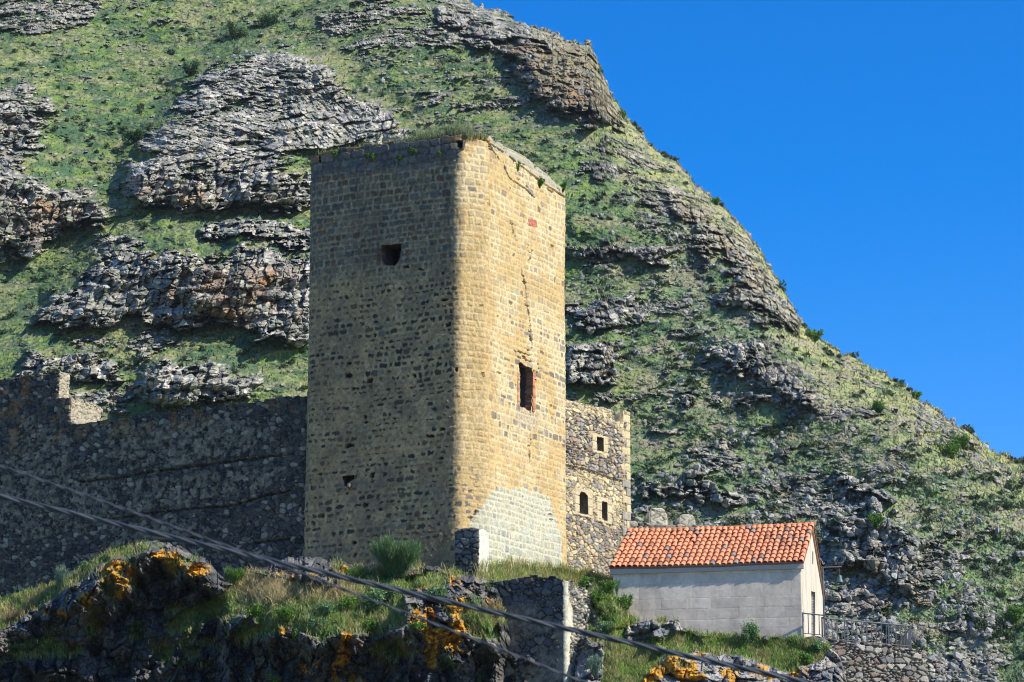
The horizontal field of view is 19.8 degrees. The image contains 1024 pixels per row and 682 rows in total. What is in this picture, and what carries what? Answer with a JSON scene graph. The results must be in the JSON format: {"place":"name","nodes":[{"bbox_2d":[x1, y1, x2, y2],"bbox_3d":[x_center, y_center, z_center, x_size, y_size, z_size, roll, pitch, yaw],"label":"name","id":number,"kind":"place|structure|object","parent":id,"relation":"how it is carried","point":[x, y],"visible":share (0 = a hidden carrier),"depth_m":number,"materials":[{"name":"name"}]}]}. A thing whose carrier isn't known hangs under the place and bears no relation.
{"place":"outdoors","nodes":[
{"label":"outdoors","id":0,"kind":"place"},
{"bbox_2d":[0,539,506,681],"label":"crag grass","id":1,"kind":"structure","parent":0,"point":[28,600],"depth_m":129.76,"materials":[{"name":"green plant"}]},
{"bbox_2d":[0,540,537,681],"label":"rock crag","id":2,"kind":"structure","parent":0,"point":[334,658],"depth_m":131.20,"materials":[{"name":"stone"}]},
{"bbox_2d":[4,608,22,622],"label":"dry brush","id":3,"kind":"object","parent":2,"relation":"on","point":[16,615],"visible":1,"depth_m":134.25,"materials":[{"name":"brown plant"}]},
{"bbox_2d":[53,564,73,591],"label":"silver plant","id":4,"kind":"object","parent":2,"relation":"on","point":[61,576],"visible":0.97,"depth_m":134.36,"materials":[{"name":"green plant"}]},
{"bbox_2d":[79,558,94,571],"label":"leafy shrub","id":5,"kind":"object","parent":2,"relation":"on","point":[83,566],"visible":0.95,"depth_m":133.75,"materials":[{"name":"green plant"}]},
{"bbox_2d":[0,371,307,599],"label":"curtain wall","id":6,"kind":"structure","parent":2,"relation":"on","point":[232,475],"depth_m":140.77,"materials":[{"name":"grey stone"}]},
{"bbox_2d":[0,565,371,624],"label":"straw grass","id":7,"kind":"structure","parent":2,"relation":"on","point":[272,583],"depth_m":129.25,"materials":[{"name":"beige plant"}]},
{"bbox_2d":[191,612,208,626],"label":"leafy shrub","id":8,"kind":"object","parent":2,"relation":"on","point":[198,618],"visible":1,"depth_m":132.92,"materials":[{"name":"green plant"}]},
{"bbox_2d":[222,564,236,582],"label":"feathery bush","id":9,"kind":"object","parent":2,"relation":"on","point":[226,572],"visible":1,"depth_m":132.77,"materials":[{"name":"green plant"}]},
{"bbox_2d":[228,565,245,584],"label":"feathery bush","id":10,"kind":"object","parent":2,"relation":"on","point":[239,575],"visible":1,"depth_m":132.73,"materials":[{"name":"green plant"}]},
{"bbox_2d":[232,614,248,628],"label":"leafy shrub","id":11,"kind":"object","parent":2,"relation":"on","point":[242,625],"visible":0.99,"depth_m":128.76,"materials":[{"name":"green plant"}]},
{"bbox_2d":[246,601,266,616],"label":"leafy shrub","id":12,"kind":"object","parent":2,"relation":"on","point":[255,610],"visible":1,"depth_m":128.46,"materials":[{"name":"green plant"}]},
{"bbox_2d":[268,673,281,681],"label":"leafy shrub","id":13,"kind":"object","parent":2,"relation":"on","point":[274,678],"visible":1,"depth_m":127.91,"materials":[{"name":"green plant"}]},
{"bbox_2d":[272,605,294,622],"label":"leafy shrub","id":14,"kind":"object","parent":2,"relation":"on","point":[286,615],"visible":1,"depth_m":127.13,"materials":[{"name":"green plant"}]},
{"bbox_2d":[292,627,299,641],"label":"leafy shrub","id":15,"kind":"object","parent":2,"relation":"on","point":[294,633],"visible":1,"depth_m":126.50,"materials":[{"name":"green plant"}]},
{"bbox_2d":[306,613,327,630],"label":"leafy shrub","id":16,"kind":"object","parent":2,"relation":"on","point":[311,623],"visible":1,"depth_m":126.17,"materials":[{"name":"green plant"}]},
{"bbox_2d":[314,601,337,615],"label":"leafy shrub","id":17,"kind":"object","parent":2,"relation":"on","point":[328,607],"visible":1,"depth_m":126.70,"materials":[{"name":"green plant"}]},
{"bbox_2d":[340,594,357,609],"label":"leafy shrub","id":18,"kind":"object","parent":2,"relation":"on","point":[347,602],"visible":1,"depth_m":127.23,"materials":[{"name":"green plant"}]},
{"bbox_2d":[345,567,367,578],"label":"leafy shrub","id":19,"kind":"object","parent":2,"relation":"on","point":[351,572],"visible":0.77,"depth_m":129.46,"materials":[{"name":"green plant"}]},
{"bbox_2d":[359,617,379,632],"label":"leafy shrub","id":20,"kind":"object","parent":2,"relation":"on","point":[372,624],"visible":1,"depth_m":126.32,"materials":[{"name":"green plant"}]},
{"bbox_2d":[360,588,389,613],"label":"leafy shrub","id":21,"kind":"object","parent":2,"relation":"on","point":[379,595],"visible":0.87,"depth_m":127.22,"materials":[{"name":"green plant"}]},
{"bbox_2d":[384,584,401,596],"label":"leafy shrub","id":22,"kind":"object","parent":2,"relation":"on","point":[393,593],"visible":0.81,"depth_m":127.47,"materials":[{"name":"green plant"}]},
{"bbox_2d":[367,530,424,580],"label":"feathery bush","id":23,"kind":"object","parent":2,"relation":"on","point":[396,562],"visible":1,"depth_m":128.97,"materials":[{"name":"green plant"}]},
{"bbox_2d":[405,620,426,632],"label":"leafy shrub","id":24,"kind":"object","parent":2,"relation":"on","point":[418,626],"visible":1,"depth_m":124.18,"materials":[{"name":"green plant"}]},
{"bbox_2d":[302,134,567,576],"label":"stone tower","id":25,"kind":"structure","parent":2,"relation":"on","point":[436,407],"depth_m":135.94,"materials":[{"name":"beige stone"}]},
{"bbox_2d":[331,150,338,158],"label":"wall plant","id":26,"kind":"object","parent":25,"relation":"attached to","point":[334,153],"depth_m":138.98,"materials":[{"name":"green plant"}]},
{"bbox_2d":[316,129,474,157],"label":"tower top grass","id":27,"kind":"structure","parent":25,"relation":"on","point":[470,138],"depth_m":138.43,"materials":[{"name":"green plant"}]},
{"bbox_2d":[409,146,416,155],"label":"wall plant","id":28,"kind":"object","parent":25,"relation":"attached to","point":[411,151],"depth_m":137.08,"materials":[{"name":"green plant"}]},
{"bbox_2d":[391,116,482,142],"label":"tower top grass","id":29,"kind":"structure","parent":25,"relation":"on","point":[431,135],"depth_m":137.11,"materials":[{"name":"green plant"}]},
{"bbox_2d":[469,130,532,159],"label":"tower top grass","id":30,"kind":"structure","parent":25,"relation":"on","point":[480,135],"depth_m":137.29,"materials":[{"name":"green plant"}]},
{"bbox_2d":[515,161,520,170],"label":"wall plant","id":31,"kind":"object","parent":25,"relation":"attached to","point":[518,165],"depth_m":139.17,"materials":[{"name":"green plant"}]},
{"bbox_2d":[537,176,544,187],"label":"wall plant","id":32,"kind":"object","parent":25,"relation":"attached to","point":[541,181],"depth_m":140.72,"materials":[{"name":"green plant"}]},
{"bbox_2d":[560,181,566,191],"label":"wall plant","id":33,"kind":"object","parent":25,"relation":"attached to","point":[563,186],"depth_m":142.70,"materials":[{"name":"green plant"}]},
{"bbox_2d":[423,583,447,601],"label":"leafy shrub","id":34,"kind":"object","parent":2,"relation":"on","point":[440,591],"visible":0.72,"depth_m":125.91,"materials":[{"name":"green plant"}]},
{"bbox_2d":[463,612,484,626],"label":"leafy shrub","id":35,"kind":"object","parent":2,"relation":"on","point":[467,619],"visible":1,"depth_m":125.81,"materials":[{"name":"green plant"}]},
{"bbox_2d":[480,601,503,619],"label":"dry brush","id":36,"kind":"object","parent":2,"relation":"on","point":[489,606],"visible":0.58,"depth_m":126.36,"materials":[{"name":"brown plant"}]},
{"bbox_2d":[0,465,585,681],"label":"overhead cable","id":37,"kind":"object","parent":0,"point":[295,571],"visible":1,"depth_m":13.12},
{"bbox_2d":[0,494,814,681],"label":"overhead cable","id":38,"kind":"object","parent":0,"point":[411,593],"visible":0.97,"depth_m":16.11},
{"bbox_2d":[0,0,1023,681],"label":"mountain","id":39,"kind":"structure","parent":0,"point":[260,290],"depth_m":358.11,"materials":[{"name":"green plant"}]},
{"bbox_2d":[121,127,145,142],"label":"hill shrub","id":40,"kind":"object","parent":39,"relation":"on","point":[136,135],"visible":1,"depth_m":389.20,"materials":[{"name":"green plant"}]},
{"bbox_2d":[181,59,200,75],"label":"hill shrub","id":41,"kind":"object","parent":39,"relation":"on","point":[192,71],"visible":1,"depth_m":410.78,"materials":[{"name":"green plant"}]},
{"bbox_2d":[223,18,249,38],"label":"hill shrub","id":42,"kind":"object","parent":39,"relation":"on","point":[231,30],"visible":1,"depth_m":424.69,"materials":[{"name":"green plant"}]},
{"bbox_2d":[256,10,280,27],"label":"hill shrub","id":43,"kind":"object","parent":39,"relation":"on","point":[266,21],"visible":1,"depth_m":427.89,"materials":[{"name":"green plant"}]},
{"bbox_2d":[0,0,1023,681],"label":"mountain grass","id":44,"kind":"structure","parent":39,"relation":"on","point":[916,518],"depth_m":328.99,"materials":[{"name":"green plant"}]},
{"bbox_2d":[0,0,1023,681],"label":"scree","id":45,"kind":"structure","parent":39,"relation":"on","point":[960,642],"depth_m":310.98,"materials":[{"name":"grey stone"}]},
{"bbox_2d":[0,0,1023,657],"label":"scrub","id":46,"kind":"object","parent":39,"relation":"on","point":[980,624],"visible":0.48,"depth_m":327.98,"materials":[{"name":"green plant"}]},
{"bbox_2d":[565,399,630,577],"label":"ruined building","id":47,"kind":"structure","parent":39,"relation":"on","point":[598,491],"depth_m":145.88,"materials":[{"name":"beige stone"}]},
{"bbox_2d":[620,110,626,118],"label":"hill shrub","id":48,"kind":"object","parent":39,"relation":"on","point":[623,113],"visible":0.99,"depth_m":407.43,"materials":[{"name":"green plant"}]},
{"bbox_2d":[629,508,714,527],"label":"merlon parapet","id":49,"kind":"structure","parent":39,"relation":"on","point":[655,517],"depth_m":148.38,"materials":[{"name":"grey stone"}]},
{"bbox_2d":[710,197,721,205],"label":"hill shrub","id":50,"kind":"object","parent":39,"relation":"on","point":[717,200],"visible":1,"depth_m":386.97,"materials":[{"name":"green plant"}]},
{"bbox_2d":[805,327,823,342],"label":"hill shrub","id":51,"kind":"object","parent":39,"relation":"on","point":[814,335],"visible":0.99,"depth_m":349.30,"materials":[{"name":"green plant"}]},
{"bbox_2d":[866,512,883,527],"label":"hill shrub","id":52,"kind":"object","parent":39,"relation":"on","point":[875,519],"visible":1,"depth_m":290.32,"materials":[{"name":"green plant"}]},
{"bbox_2d":[870,399,884,412],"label":"hill shrub","id":53,"kind":"object","parent":39,"relation":"on","point":[877,406],"visible":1,"depth_m":319.23,"materials":[{"name":"green plant"}]},
{"bbox_2d":[910,391,921,399],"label":"hill shrub","id":54,"kind":"object","parent":39,"relation":"on","point":[916,395],"visible":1,"depth_m":337.41,"materials":[{"name":"green plant"}]},
{"bbox_2d":[935,436,961,458],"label":"hill shrub","id":55,"kind":"object","parent":39,"relation":"on","point":[951,449],"visible":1,"depth_m":312.02,"materials":[{"name":"green plant"}]},
{"bbox_2d":[949,432,971,448],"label":"hill shrub","id":56,"kind":"object","parent":39,"relation":"on","point":[964,439],"visible":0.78,"depth_m":317.66,"materials":[{"name":"green plant"}]},
{"bbox_2d":[1002,604,1023,623],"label":"hill shrub","id":57,"kind":"object","parent":39,"relation":"on","point":[1014,614],"visible":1,"depth_m":281.20,"materials":[{"name":"green plant"}]},
{"bbox_2d":[477,565,611,681],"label":"rock ledge","id":58,"kind":"object","parent":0,"point":[479,676],"visible":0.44,"depth_m":131.87,"materials":[{"name":"grey stone"}]},
{"bbox_2d":[486,575,594,681],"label":"bastion wall","id":59,"kind":"structure","parent":58,"relation":"on","point":[555,599],"depth_m":127.71,"materials":[{"name":"grey stone"}]},
{"bbox_2d":[472,553,612,587],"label":"ledge grass","id":60,"kind":"structure","parent":58,"relation":"on","point":[498,574],"depth_m":134.62,"materials":[{"name":"green plant"}]},
{"bbox_2d":[575,580,846,681],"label":"grassy slope","id":61,"kind":"structure","parent":0,"point":[828,667],"depth_m":125.86,"materials":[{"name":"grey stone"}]},
{"bbox_2d":[579,575,594,588],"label":"leafy shrub","id":62,"kind":"object","parent":61,"relation":"on","point":[584,581],"visible":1,"depth_m":130.83,"materials":[{"name":"green plant"}]},
{"bbox_2d":[585,653,602,677],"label":"silver plant","id":63,"kind":"object","parent":61,"relation":"on","point":[594,668],"visible":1,"depth_m":124.75,"materials":[{"name":"green plant"}]},
{"bbox_2d":[589,589,604,607],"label":"leafy shrub","id":64,"kind":"object","parent":61,"relation":"on","point":[595,597],"visible":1,"depth_m":128.93,"materials":[{"name":"green plant"}]},
{"bbox_2d":[594,620,614,634],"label":"leafy shrub","id":65,"kind":"object","parent":61,"relation":"on","point":[604,627],"visible":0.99,"depth_m":127.54,"materials":[{"name":"green plant"}]},
{"bbox_2d":[599,578,617,593],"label":"leafy shrub","id":66,"kind":"object","parent":61,"relation":"on","point":[608,586],"visible":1,"depth_m":129.30,"materials":[{"name":"green plant"}]},
{"bbox_2d":[614,578,621,595],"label":"silver plant","id":67,"kind":"object","parent":61,"relation":"on","point":[617,586],"visible":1,"depth_m":130.21,"materials":[{"name":"green plant"}]},
{"bbox_2d":[616,592,633,611],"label":"leafy shrub","id":68,"kind":"object","parent":61,"relation":"on","point":[625,601],"visible":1,"depth_m":129.10,"materials":[{"name":"green plant"}]},
{"bbox_2d":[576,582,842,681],"bbox_3d":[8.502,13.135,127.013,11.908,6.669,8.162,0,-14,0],"label":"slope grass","id":69,"kind":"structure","parent":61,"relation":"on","point":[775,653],"depth_m":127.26,"materials":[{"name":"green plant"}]},
{"bbox_2d":[739,619,760,645],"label":"leafy shrub","id":70,"kind":"object","parent":61,"relation":"on","point":[750,633],"visible":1,"depth_m":127.67,"materials":[{"name":"green plant"}]},
{"bbox_2d":[798,651,814,664],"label":"leafy shrub","id":71,"kind":"object","parent":61,"relation":"on","point":[806,658],"visible":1,"depth_m":126.23,"materials":[{"name":"green plant"}]},
{"bbox_2d":[809,639,822,654],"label":"leafy shrub","id":72,"kind":"object","parent":61,"relation":"on","point":[816,646],"visible":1,"depth_m":126.91,"materials":[{"name":"green plant"}]},
{"bbox_2d":[782,636,928,681],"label":"terrace wall","id":73,"kind":"structure","parent":61,"relation":"on","point":[873,662],"depth_m":129.31,"materials":[{"name":"grey stone"}]},
{"bbox_2d":[802,612,825,639],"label":"metal railing","id":74,"kind":"object","parent":73,"relation":"on","point":[803,633],"visible":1,"depth_m":128.37,"materials":[{"name":"grey metal"}]},
{"bbox_2d":[821,566,841,629],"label":"bell post","id":75,"kind":"object","parent":73,"relation":"on","point":[823,588],"visible":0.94,"depth_m":128.92,"materials":[{"name":"metal"}]},
{"bbox_2d":[836,568,843,582],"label":"bell","id":76,"kind":"object","parent":75,"relation":"hanging from","point":[839,579],"visible":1,"depth_m":128.94,"materials":[{"name":"paint"}]},
{"bbox_2d":[821,617,911,648],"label":"metal railing","id":77,"kind":"object","parent":73,"relation":"on","point":[866,622],"visible":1,"depth_m":129.69,"materials":[{"name":"grey metal"}]},
{"bbox_2d":[894,627,909,647],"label":"metal railing","id":78,"kind":"object","parent":73,"relation":"on","point":[908,640],"visible":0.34,"depth_m":132.46,"materials":[{"name":"grey metal"}]},
{"bbox_2d":[609,522,825,637],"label":"stone chapel","id":79,"kind":"structure","parent":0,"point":[767,578],"depth_m":130.19,"materials":[{"name":"paint"}]},
{"bbox_2d":[471,0,1023,458],"label":"sky","id":80,"kind":"structure","parent":0,"point":[872,151],"materials":[{"name":"blue"}]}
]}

